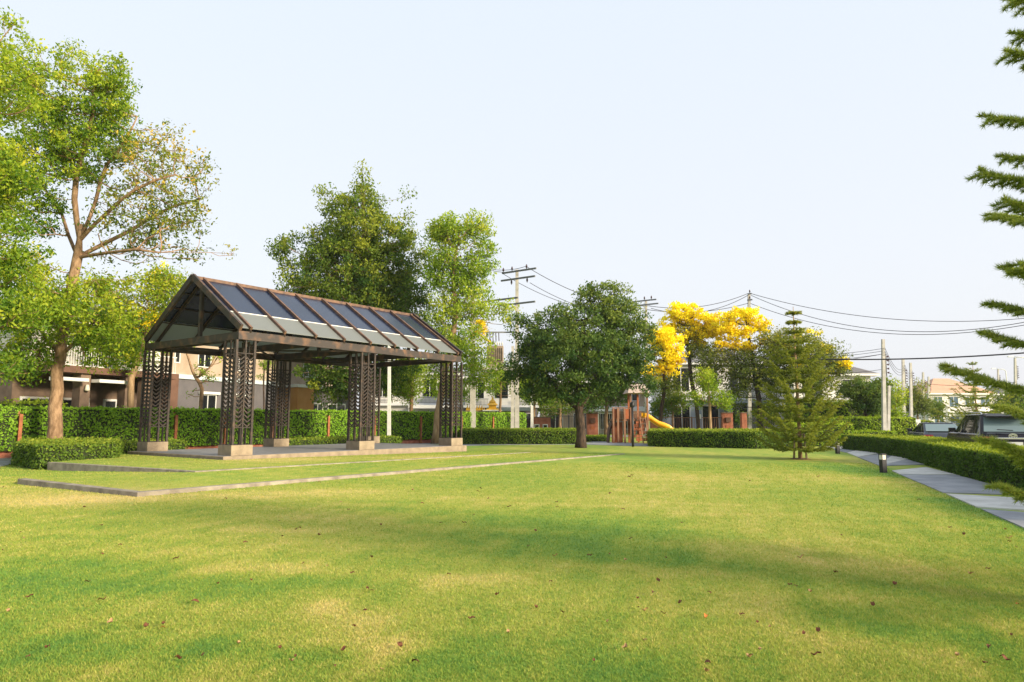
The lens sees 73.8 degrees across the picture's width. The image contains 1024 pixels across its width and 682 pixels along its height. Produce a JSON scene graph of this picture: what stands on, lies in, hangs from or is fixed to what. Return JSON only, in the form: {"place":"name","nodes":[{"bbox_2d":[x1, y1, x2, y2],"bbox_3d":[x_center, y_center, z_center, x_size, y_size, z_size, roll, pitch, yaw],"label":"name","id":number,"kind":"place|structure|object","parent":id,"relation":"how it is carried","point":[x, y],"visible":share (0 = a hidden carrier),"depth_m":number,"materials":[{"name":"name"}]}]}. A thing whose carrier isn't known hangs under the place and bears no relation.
{"place":"outdoors","nodes":[
{"label":"outdoors","id":0,"kind":"place"},
{"bbox_2d":[29,471,193,490],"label":"grass terrace","id":1,"kind":"structure","parent":0,"point":[155,476],"depth_m":17.38,"materials":[{"name":"plant"}]},
{"bbox_2d":[57,454,219,471],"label":"grass terrace","id":2,"kind":"structure","parent":0,"point":[155,462],"depth_m":21.95,"materials":[{"name":"plant"}]},
{"bbox_2d":[0,443,430,460],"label":"path","id":3,"kind":"structure","parent":0,"point":[3,459],"depth_m":28.02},
{"bbox_2d":[198,451,519,470],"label":"grass terrace","id":4,"kind":"structure","parent":0,"point":[238,464],"depth_m":23.77,"materials":[{"name":"plant"}]},
{"bbox_2d":[145,453,607,490],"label":"grass terrace","id":5,"kind":"structure","parent":0,"point":[186,478],"depth_m":19.74,"materials":[{"name":"plant"}]},
{"bbox_2d":[458,251,488,427],"bbox_3d":[-2.766,0.357,51.155,3.196,14.254,0.615,-5,-8,35],"label":"utility pole","id":6,"kind":"object","parent":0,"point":[473,405],"visible":0.18,"depth_m":50.68,"materials":[{"name":"concrete"}]},
{"bbox_2d":[0,428,1023,681],"bbox_3d":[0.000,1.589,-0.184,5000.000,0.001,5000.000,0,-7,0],"label":"lawn","id":7,"kind":"structure","parent":0,"point":[684,456],"depth_m":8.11,"materials":[{"name":"green plant"}]},
{"bbox_2d":[0,6,62,385],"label":"shade tree","id":8,"kind":"object","parent":7,"relation":"on","point":[13,172],"visible":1,"depth_m":24.86,"materials":[{"name":"green plant"}]},
{"bbox_2d":[0,396,67,410],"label":"clipped hedge","id":9,"kind":"object","parent":7,"relation":"on","point":[33,403],"visible":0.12,"depth_m":33.95,"materials":[{"name":"green plant"}]},
{"bbox_2d":[8,436,123,469],"bbox_3d":[-16.538,4.097,25.510,3.598,1.018,7.597,4,-8,-30],"label":"clipped hedge","id":10,"kind":"object","parent":7,"relation":"on","point":[39,453],"visible":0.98,"depth_m":23.41,"materials":[{"name":"green plant"}]},
{"bbox_2d":[0,30,237,438],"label":"shade tree","id":11,"kind":"object","parent":7,"relation":"on","point":[58,152],"visible":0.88,"depth_m":29.07,"materials":[{"name":"green plant"}]},
{"bbox_2d":[67,260,189,407],"bbox_3d":[-20.722,0.693,37.250,7.526,10.427,4.119,0,-7,0],"label":"shade tree","id":12,"kind":"object","parent":7,"relation":"on","point":[160,282],"visible":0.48,"depth_m":36.94,"materials":[{"name":"green plant"}]},
{"bbox_2d":[0,305,278,409],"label":"townhouse","id":13,"kind":"structure","parent":7,"relation":"on","point":[83,388],"depth_m":39.18,"materials":[{"name":"grey paint"}]},
{"bbox_2d":[19,396,48,402],"bbox_3d":[-24.774,4.196,35.385,0.090,2.600,1.700,-2,-7,19],"label":"door","id":14,"kind":"structure","parent":13,"relation":"in","point":[23,398],"depth_m":35.27,"materials":[{"name":"white"}]},
{"bbox_2d":[63,398,89,407],"bbox_3d":[-24.057,4.436,37.451,0.090,2.600,1.700,-2,-7,19],"label":"door","id":15,"kind":"structure","parent":13,"relation":"in","point":[66,400],"depth_m":37.19,"materials":[{"name":"white"}]},
{"bbox_2d":[103,399,116,408],"bbox_3d":[-23.208,4.718,39.888,0.090,2.600,1.700,-2,-7,19],"label":"door","id":16,"kind":"structure","parent":13,"relation":"in","point":[110,403],"depth_m":39.62,"materials":[{"name":"white"}]},
{"bbox_2d":[197,355,211,367],"bbox_3d":[-19.972,1.173,44.313,0.090,1.100,1.150,-2,-7,19],"label":"window","id":17,"kind":"structure","parent":13,"relation":"in","point":[203,357],"depth_m":44.27,"materials":[{"name":"white"}]},
{"bbox_2d":[198,394,216,409],"bbox_3d":[-19.815,4.651,44.309,0.090,2.350,1.500,-2,-7,19],"label":"window","id":18,"kind":"structure","parent":13,"relation":"in","point":[209,401],"depth_m":44.54,"materials":[{"name":"white"}]},
{"bbox_2d":[122,437,187,453],"bbox_3d":[-16.005,4.652,29.637,1.471,0.891,3.617,-5,-8,37],"label":"clipped hedge","id":19,"kind":"object","parent":7,"relation":"on","point":[173,444],"visible":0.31,"depth_m":30.07,"materials":[{"name":"green plant"}]},
{"bbox_2d":[186,349,226,408],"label":"pruned tree","id":20,"kind":"object","parent":7,"relation":"on","point":[202,372],"visible":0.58,"depth_m":37.45,"materials":[{"name":"beige plant"}]},
{"bbox_2d":[0,404,526,457],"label":"hedge","id":21,"kind":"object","parent":7,"relation":"on","point":[198,428],"depth_m":34.96,"materials":[{"name":"green plant"}]},
{"bbox_2d":[255,359,273,408],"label":"slender plant","id":22,"kind":"object","parent":7,"relation":"on","point":[264,364],"visible":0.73,"depth_m":45.93,"materials":[{"name":"green plant"}]},
{"bbox_2d":[47,452,530,471],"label":"edging wall","id":23,"kind":"structure","parent":7,"relation":"on","point":[59,466],"depth_m":20.65,"materials":[{"name":"concrete"}]},
{"bbox_2d":[127,274,466,459],"bbox_3d":[-8.847,1.600,30.998,7.001,7.350,13.000,-5,-8,36],"label":"garden shelter","id":24,"kind":"object","parent":7,"relation":"on","point":[245,321],"visible":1,"depth_m":28.73,"materials":[{"name":"brown metal"}]},
{"bbox_2d":[277,353,353,410],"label":"townhouse","id":25,"kind":"structure","parent":7,"relation":"on","point":[301,393],"depth_m":53.33,"materials":[{"name":"paint"}]},
{"bbox_2d":[17,453,621,496],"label":"edging wall","id":26,"kind":"structure","parent":7,"relation":"on","point":[68,486],"depth_m":16.42,"materials":[{"name":"concrete"}]},
{"bbox_2d":[262,434,401,445],"bbox_3d":[-9.702,5.681,38.229,1.494,0.824,9.012,-5,-8,36],"label":"clipped hedge","id":27,"kind":"object","parent":7,"relation":"on","point":[315,440],"visible":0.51,"depth_m":37.23,"materials":[{"name":"green plant"}]},
{"bbox_2d":[264,158,438,410],"bbox_3d":[-11.890,-3.212,50.772,13.663,21.282,8.325,0,-7,0],"label":"evergreen tree","id":28,"kind":"object","parent":7,"relation":"on","point":[366,282],"visible":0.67,"depth_m":49.80,"materials":[{"name":"green plant"}]},
{"bbox_2d":[387,345,390,434],"bbox_3d":[-7.624,2.570,42.486,0.311,7.865,0.183,0,-7,0],"label":"utility pole","id":29,"kind":"object","parent":7,"relation":"on","point":[389,404],"visible":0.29,"depth_m":42.27,"materials":[{"name":"concrete"}]},
{"bbox_2d":[381,351,431,411],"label":"garden tree","id":30,"kind":"object","parent":7,"relation":"on","point":[410,391],"visible":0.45,"depth_m":55.62,"materials":[{"name":"green plant"}]},
{"bbox_2d":[371,364,465,412],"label":"detached house","id":31,"kind":"structure","parent":7,"relation":"on","point":[426,402],"depth_m":73.66,"materials":[{"name":"white paint"}]},
{"bbox_2d":[422,378,436,396],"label":"window","id":32,"kind":"structure","parent":31,"relation":"in","point":[427,392],"depth_m":73.79,"materials":[{"name":"white"}]},
{"bbox_2d":[426,370,480,409],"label":"garden tree","id":33,"kind":"object","parent":7,"relation":"on","point":[465,393],"visible":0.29,"depth_m":59.57,"materials":[{"name":"green plant"}]},
{"bbox_2d":[418,208,521,443],"bbox_3d":[-2.885,-1.137,47.009,7.406,16.340,4.448,0,-7,0],"label":"slender tree","id":34,"kind":"object","parent":7,"relation":"on","point":[438,232],"visible":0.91,"depth_m":46.82,"materials":[{"name":"green plant"}]},
{"bbox_2d":[483,397,501,412],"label":"spirit house","id":35,"kind":"structure","parent":7,"relation":"on","point":[492,403],"depth_m":59.41,"materials":[{"name":"gold paint"}]},
{"bbox_2d":[463,371,538,427],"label":"detached house","id":36,"kind":"structure","parent":7,"relation":"on","point":[484,399],"depth_m":69.68,"materials":[{"name":"grey paint"}]},
{"bbox_2d":[476,382,483,398],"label":"window","id":37,"kind":"structure","parent":36,"relation":"in","point":[481,396],"depth_m":69.78,"materials":[{"name":"white"}]},
{"bbox_2d":[494,383,508,398],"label":"window","id":38,"kind":"structure","parent":36,"relation":"in","point":[507,392],"depth_m":69.76,"materials":[{"name":"white"}]},
{"bbox_2d":[525,413,530,427],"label":"door","id":39,"kind":"structure","parent":36,"relation":"in","point":[528,415],"depth_m":69.52,"materials":[{"name":"white"}]},
{"bbox_2d":[476,355,527,411],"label":"garden tree","id":40,"kind":"object","parent":7,"relation":"on","point":[500,391],"visible":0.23,"depth_m":57.78,"materials":[{"name":"green plant"}]},
{"bbox_2d":[481,264,536,427],"bbox_3d":[-0.541,0.940,50.702,5.690,12.992,0.555,-4,-8,31],"label":"utility pole","id":41,"kind":"object","parent":7,"relation":"on","point":[516,297],"visible":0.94,"depth_m":50.10,"materials":[{"name":"concrete"}]},
{"bbox_2d":[475,332,514,370],"bbox_3d":[-1.347,0.737,50.621,3.300,2.900,1.060,0,-7,0],"label":"pole transformer","id":42,"kind":"object","parent":41,"relation":"attached to","point":[498,353],"visible":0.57,"depth_m":50.19,"materials":[{"name":"metal"}]},
{"bbox_2d":[459,427,575,443],"bbox_3d":[0.757,6.608,47.760,9.124,1.183,6.118,0,-7,0],"label":"clipped hedge","id":43,"kind":"object","parent":7,"relation":"on","point":[520,435],"visible":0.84,"depth_m":44.95,"materials":[{"name":"green plant"}]},
{"bbox_2d":[519,371,554,416],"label":"garden tree","id":44,"kind":"object","parent":7,"relation":"on","point":[534,409],"visible":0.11,"depth_m":63.65,"materials":[{"name":"green plant"}]},
{"bbox_2d":[537,390,574,427],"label":"garden tree","id":45,"kind":"object","parent":7,"relation":"on","point":[556,407],"visible":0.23,"depth_m":74.25,"materials":[{"name":"green plant"}]},
{"bbox_2d":[550,415,586,434],"bbox_3d":[4.832,7.323,58.086,3.103,2.010,0.135,0,-7,0],"label":"metal fence","id":46,"kind":"object","parent":7,"relation":"on","point":[568,421],"visible":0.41,"depth_m":58.09,"materials":[{"name":"grey"}]},
{"bbox_2d":[497,280,662,447],"bbox_3d":[4.133,1.238,40.071,7.992,9.990,7.474,-6,-9,41],"label":"round tree","id":47,"kind":"object","parent":7,"relation":"on","point":[542,350],"visible":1,"depth_m":39.43,"materials":[{"name":"green plant"}]},
{"bbox_2d":[586,413,598,434],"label":"brick gate pier","id":48,"kind":"structure","parent":7,"relation":"on","point":[591,423],"depth_m":55.58,"materials":[{"name":"orange brick"}]},
{"bbox_2d":[586,434,606,441],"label":"clipped hedge","id":49,"kind":"object","parent":7,"relation":"on","point":[597,438],"visible":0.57,"depth_m":50.60,"materials":[{"name":"green plant"}]},
{"bbox_2d":[585,374,633,434],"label":"garden tree","id":50,"kind":"object","parent":7,"relation":"on","point":[611,400],"visible":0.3,"depth_m":54.42,"materials":[{"name":"green plant"}]},
{"bbox_2d":[598,412,649,435],"bbox_3d":[10.130,7.580,61.579,4.728,2.301,0.135,0,-7,0],"label":"metal fence","id":51,"kind":"object","parent":7,"relation":"on","point":[620,418],"visible":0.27,"depth_m":61.55,"materials":[{"name":"metal"}]},
{"bbox_2d":[630,402,634,446],"bbox_3d":[7.297,5.032,41.295,0.280,2.700,0.280,0,-7,0],"label":"dark post","id":52,"kind":"object","parent":7,"relation":"on","point":[632,405],"visible":1,"depth_m":41.28,"materials":[{"name":"metal"}]},
{"bbox_2d":[606,384,672,442],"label":"playground tower","id":53,"kind":"structure","parent":7,"relation":"on","point":[617,428],"depth_m":47.66,"materials":[{"name":"wood"}]},
{"bbox_2d":[633,296,658,434],"bbox_3d":[12.693,2.355,64.071,2.592,13.256,0.443,-4,-8,31],"label":"utility pole","id":54,"kind":"object","parent":7,"relation":"on","point":[646,304],"visible":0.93,"depth_m":64.50,"materials":[{"name":"concrete"}]},
{"bbox_2d":[638,326,691,428],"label":"flowering tree","id":55,"kind":"object","parent":7,"relation":"on","point":[669,354],"visible":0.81,"depth_m":51.70,"materials":[{"name":"yellow blossom"},{"name":"dark bark"}]},
{"bbox_2d":[643,387,691,427],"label":"garden tree","id":56,"kind":"object","parent":7,"relation":"on","point":[670,403],"visible":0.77,"depth_m":61.44,"materials":[{"name":"green plant"}]},
{"bbox_2d":[663,417,721,428],"bbox_3d":[15.751,7.578,59.768,5.381,1.890,0.135,0,-7,0],"label":"metal fence","id":57,"kind":"object","parent":7,"relation":"on","point":[694,421],"visible":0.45,"depth_m":59.79,"materials":[{"name":"metal"}]},
{"bbox_2d":[656,300,730,428],"bbox_3d":[15.343,2.383,58.013,5.767,11.844,4.167,2,-7,-15],"label":"flowering tree","id":58,"kind":"object","parent":7,"relation":"on","point":[696,332],"visible":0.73,"depth_m":57.88,"materials":[{"name":"yellow blossom"},{"name":"dark bark"}]},
{"bbox_2d":[681,364,737,428],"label":"young tree","id":59,"kind":"object","parent":7,"relation":"on","point":[707,384],"visible":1,"depth_m":49.67,"materials":[{"name":"green plant"}]},
{"bbox_2d":[650,351,786,428],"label":"detached house","id":60,"kind":"structure","parent":7,"relation":"on","point":[703,412],"depth_m":71.63,"materials":[{"name":"beige paint"}]},
{"bbox_2d":[672,368,689,391],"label":"window","id":61,"kind":"structure","parent":60,"relation":"in","point":[681,370],"depth_m":71.96,"materials":[{"name":"white"}]},
{"bbox_2d":[674,406,690,428],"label":"door","id":62,"kind":"structure","parent":60,"relation":"in","point":[678,424],"depth_m":71.52,"materials":[{"name":"white"}]},
{"bbox_2d":[702,406,719,428],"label":"door","id":63,"kind":"structure","parent":60,"relation":"in","point":[714,410],"depth_m":71.56,"materials":[{"name":"white"}]},
{"bbox_2d":[733,406,746,428],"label":"door","id":64,"kind":"structure","parent":60,"relation":"in","point":[735,425],"depth_m":71.59,"materials":[{"name":"white"}]},
{"bbox_2d":[646,427,791,448],"bbox_3d":[12.837,5.940,42.144,9.106,1.201,7.369,-2,-7,14],"label":"clipped hedge","id":65,"kind":"object","parent":7,"relation":"on","point":[709,437],"visible":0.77,"depth_m":39.78,"materials":[{"name":"green plant"}]},
{"bbox_2d":[692,305,795,427],"bbox_3d":[19.195,2.562,56.168,8.438,11.054,5.522,0,-7,0],"label":"flowering tree","id":66,"kind":"object","parent":7,"relation":"on","point":[749,368],"visible":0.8,"depth_m":55.88,"materials":[{"name":"yellow blossom"},{"name":"dark bark"}]},
{"bbox_2d":[747,290,752,428],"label":"utility pole","id":67,"kind":"object","parent":7,"relation":"on","point":[749,402],"visible":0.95,"depth_m":65.67,"materials":[{"name":"concrete"}]},
{"bbox_2d":[751,295,1023,331],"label":"overhead wire","id":68,"kind":"object","parent":67,"relation":"attached to","point":[894,330],"visible":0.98,"depth_m":56.24,"materials":[{"name":"grey"}]},
{"bbox_2d":[752,304,1023,334],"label":"overhead wire","id":69,"kind":"object","parent":67,"relation":"attached to","point":[891,333],"visible":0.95,"depth_m":57.19,"materials":[{"name":"grey"}]},
{"bbox_2d":[753,294,1023,321],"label":"overhead wire","id":70,"kind":"object","parent":67,"relation":"attached to","point":[895,319],"visible":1,"depth_m":60.72,"materials":[{"name":"grey"}]},
{"bbox_2d":[733,398,780,427],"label":"garden tree","id":71,"kind":"object","parent":7,"relation":"on","point":[755,410],"visible":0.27,"depth_m":65.42,"materials":[{"name":"green plant"}]},
{"bbox_2d":[750,309,850,459],"bbox_3d":[11.914,1.697,28.349,3.852,6.353,3.680,4,-8,-31],"label":"staked pine","id":72,"kind":"object","parent":7,"relation":"on","point":[797,410],"visible":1,"depth_m":27.94,"materials":[{"name":"green plant"}]},
{"bbox_2d":[756,324,854,402],"bbox_3d":[23.381,3.247,54.003,7.771,9.191,5.334,0,-7,0],"label":"flowering tree","id":73,"kind":"object","parent":7,"relation":"on","point":[842,366],"visible":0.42,"depth_m":53.69,"materials":[{"name":"yellow blossom"},{"name":"olive leaf"},{"name":"dark bark"}]},
{"bbox_2d":[785,421,853,445],"bbox_3d":[19.072,5.776,42.381,3.863,1.601,1.959,0,-7,0],"label":"clipped hedge","id":74,"kind":"object","parent":7,"relation":"on","point":[849,429],"visible":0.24,"depth_m":41.66,"materials":[{"name":"green plant"}]},
{"bbox_2d":[762,365,880,428],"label":"detached house","id":75,"kind":"structure","parent":7,"relation":"on","point":[868,374],"depth_m":63.92,"materials":[{"name":"white paint"}]},
{"bbox_2d":[784,397,879,424],"bbox_3d":[24.692,6.051,52.676,7.486,3.439,3.173,0,-7,0],"label":"clipped hedge","id":76,"kind":"object","parent":7,"relation":"on","point":[844,410],"visible":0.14,"depth_m":51.75,"materials":[{"name":"green plant"}]},
{"bbox_2d":[812,415,894,431],"bbox_3d":[24.059,6.260,48.296,5.480,2.009,1.834,0,-7,0],"label":"clipped hedge","id":77,"kind":"object","parent":7,"relation":"on","point":[866,423],"visible":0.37,"depth_m":47.67,"materials":[{"name":"green plant"}]},
{"bbox_2d":[830,373,895,416],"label":"round tree","id":78,"kind":"object","parent":7,"relation":"on","point":[865,397],"visible":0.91,"depth_m":49.45,"materials":[{"name":"green plant"}]},
{"bbox_2d":[853,429,896,433],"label":"clipped hedge","id":79,"kind":"object","parent":7,"relation":"on","point":[870,431],"visible":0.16,"depth_m":44.65,"materials":[{"name":"green plant"}]},
{"bbox_2d":[878,454,886,472],"bbox_3d":[11.344,3.737,20.873,0.160,0.575,0.160,1,-7,-12],"label":"bollard light","id":80,"kind":"object","parent":7,"relation":"on","point":[882,463],"visible":1,"depth_m":20.82,"materials":[{"name":"grey paint"}]},
{"bbox_2d":[881,339,890,430],"bbox_3d":[25.640,3.436,46.916,0.788,7.162,0.225,0,-7,0],"label":"utility pole","id":81,"kind":"object","parent":7,"relation":"on","point":[885,413],"visible":0.94,"depth_m":46.84,"materials":[{"name":"concrete"}]},
{"bbox_2d":[781,352,1023,359],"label":"overhead wire","id":82,"kind":"object","parent":81,"relation":"attached to","point":[924,358],"visible":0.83,"depth_m":41.99,"materials":[{"name":"grey"}]},
{"bbox_2d":[898,376,939,418],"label":"garden tree","id":83,"kind":"object","parent":7,"relation":"on","point":[921,404],"visible":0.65,"depth_m":90.86,"materials":[{"name":"green plant"}]},
{"bbox_2d":[927,377,931,421],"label":"utility pole","id":84,"kind":"object","parent":7,"relation":"on","point":[928,382],"visible":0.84,"depth_m":105.79,"materials":[{"name":"concrete"}]},
{"bbox_2d":[840,433,1023,490],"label":"clipped hedge","id":85,"kind":"object","parent":7,"relation":"on","point":[975,460],"visible":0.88,"depth_m":21.33,"materials":[{"name":"green plant"}]},
{"bbox_2d":[926,397,952,421],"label":"garden tree","id":86,"kind":"object","parent":7,"relation":"on","point":[940,407],"visible":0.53,"depth_m":95.06,"materials":[{"name":"green plant"}]},
{"bbox_2d":[930,361,1019,426],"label":"araucaria pine","id":87,"kind":"object","parent":7,"relation":"on","point":[976,405],"visible":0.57,"depth_m":59.76,"materials":[{"name":"green plant"}]},
{"bbox_2d":[935,0,1023,504],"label":"araucaria pine","id":88,"kind":"object","parent":7,"relation":"on","point":[1011,271],"visible":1,"depth_m":6.59,"materials":[{"name":"green plant"}]},
{"bbox_2d":[985,383,1023,412],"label":"garden tree","id":89,"kind":"object","parent":7,"relation":"on","point":[1016,398],"visible":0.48,"depth_m":84.28,"materials":[{"name":"green plant"}]},
{"bbox_2d":[1014,358,1018,383],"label":"utility pole","id":90,"kind":"object","parent":7,"relation":"on","point":[1016,375],"visible":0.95,"depth_m":90.05,"materials":[{"name":"concrete"}]},
{"bbox_2d":[0,0,1023,416],"label":"sky","id":91,"kind":"structure","parent":0,"point":[817,154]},
{"bbox_2d":[533,417,550,427],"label":"brick gate pier","id":92,"kind":"structure","parent":0,"point":[542,422],"depth_m":57.59,"materials":[{"name":"brown brick"}]},
{"bbox_2d":[463,442,654,446],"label":"path","id":93,"kind":"structure","parent":0,"point":[616,444],"depth_m":44.31,"materials":[{"name":"concrete"}]},
{"bbox_2d":[540,375,644,433],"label":"detached house","id":94,"kind":"structure","parent":0,"point":[564,420],"depth_m":81.44,"materials":[{"name":"beige paint"}]},
{"bbox_2d":[548,413,562,427],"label":"door","id":95,"kind":"structure","parent":94,"relation":"in","point":[553,424],"depth_m":81.40,"materials":[{"name":"white"}]},
{"bbox_2d":[599,413,611,428],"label":"door","id":96,"kind":"structure","parent":94,"relation":"in","point":[601,417],"depth_m":81.44,"materials":[{"name":"white"}]},
{"bbox_2d":[720,412,732,428],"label":"brick gate pier","id":97,"kind":"structure","parent":0,"point":[727,420],"depth_m":59.59,"materials":[{"name":"orange brick"}]},
{"bbox_2d":[739,412,746,428],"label":"brick gate pier","id":98,"kind":"structure","parent":0,"point":[743,420],"depth_m":59.63,"materials":[{"name":"orange brick"}]},
{"bbox_2d":[887,378,910,416],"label":"garden tree","id":99,"kind":"object","parent":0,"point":[894,412],"visible":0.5,"depth_m":61.41,"materials":[{"name":"green plant"}]},
{"bbox_2d":[827,446,1023,527],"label":"path","id":100,"kind":"structure","parent":0,"point":[955,484],"depth_m":16.81,"materials":[{"name":"concrete"}]},
{"bbox_2d":[847,450,1023,510],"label":"path","id":101,"kind":"structure","parent":0,"point":[993,502],"depth_m":13.95,"materials":[{"name":"concrete"}]},
{"bbox_2d":[898,378,997,424],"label":"detached house","id":102,"kind":"structure","parent":0,"point":[940,388],"depth_m":108.27,"materials":[{"name":"white paint"}]},
{"bbox_2d":[949,396,958,406],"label":"window","id":103,"kind":"structure","parent":102,"relation":"in","point":[954,398],"depth_m":108.00,"materials":[{"name":"white"}]},
{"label":"road","id":104,"kind":"structure","parent":0,"visible":0},
{"bbox_2d":[891,416,916,434],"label":"clipped hedge","id":105,"kind":"object","parent":104,"relation":"on","point":[902,424],"visible":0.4,"depth_m":53.61,"materials":[{"name":"green plant"}]},
{"bbox_2d":[901,360,907,416],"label":"utility pole","id":106,"kind":"object","parent":104,"relation":"on","point":[903,376],"visible":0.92,"depth_m":67.98,"materials":[{"name":"concrete"}]},
{"bbox_2d":[909,363,914,416],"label":"utility pole","id":107,"kind":"object","parent":104,"relation":"on","point":[911,375],"visible":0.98,"depth_m":77.81,"materials":[{"name":"concrete"}]},
{"bbox_2d":[907,422,956,437],"bbox_3d":[21.164,4.814,34.171,2.130,1.470,4.535,-2,-7,20],"label":"parked car","id":108,"kind":"object","parent":104,"relation":"on","point":[935,429],"visible":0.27,"depth_m":32.92,"materials":[{"name":"grey paint"}]},
{"bbox_2d":[947,412,1023,444],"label":"parked car","id":109,"kind":"object","parent":104,"relation":"on","point":[1009,428],"visible":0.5,"depth_m":23.18,"materials":[{"name":"black paint"}]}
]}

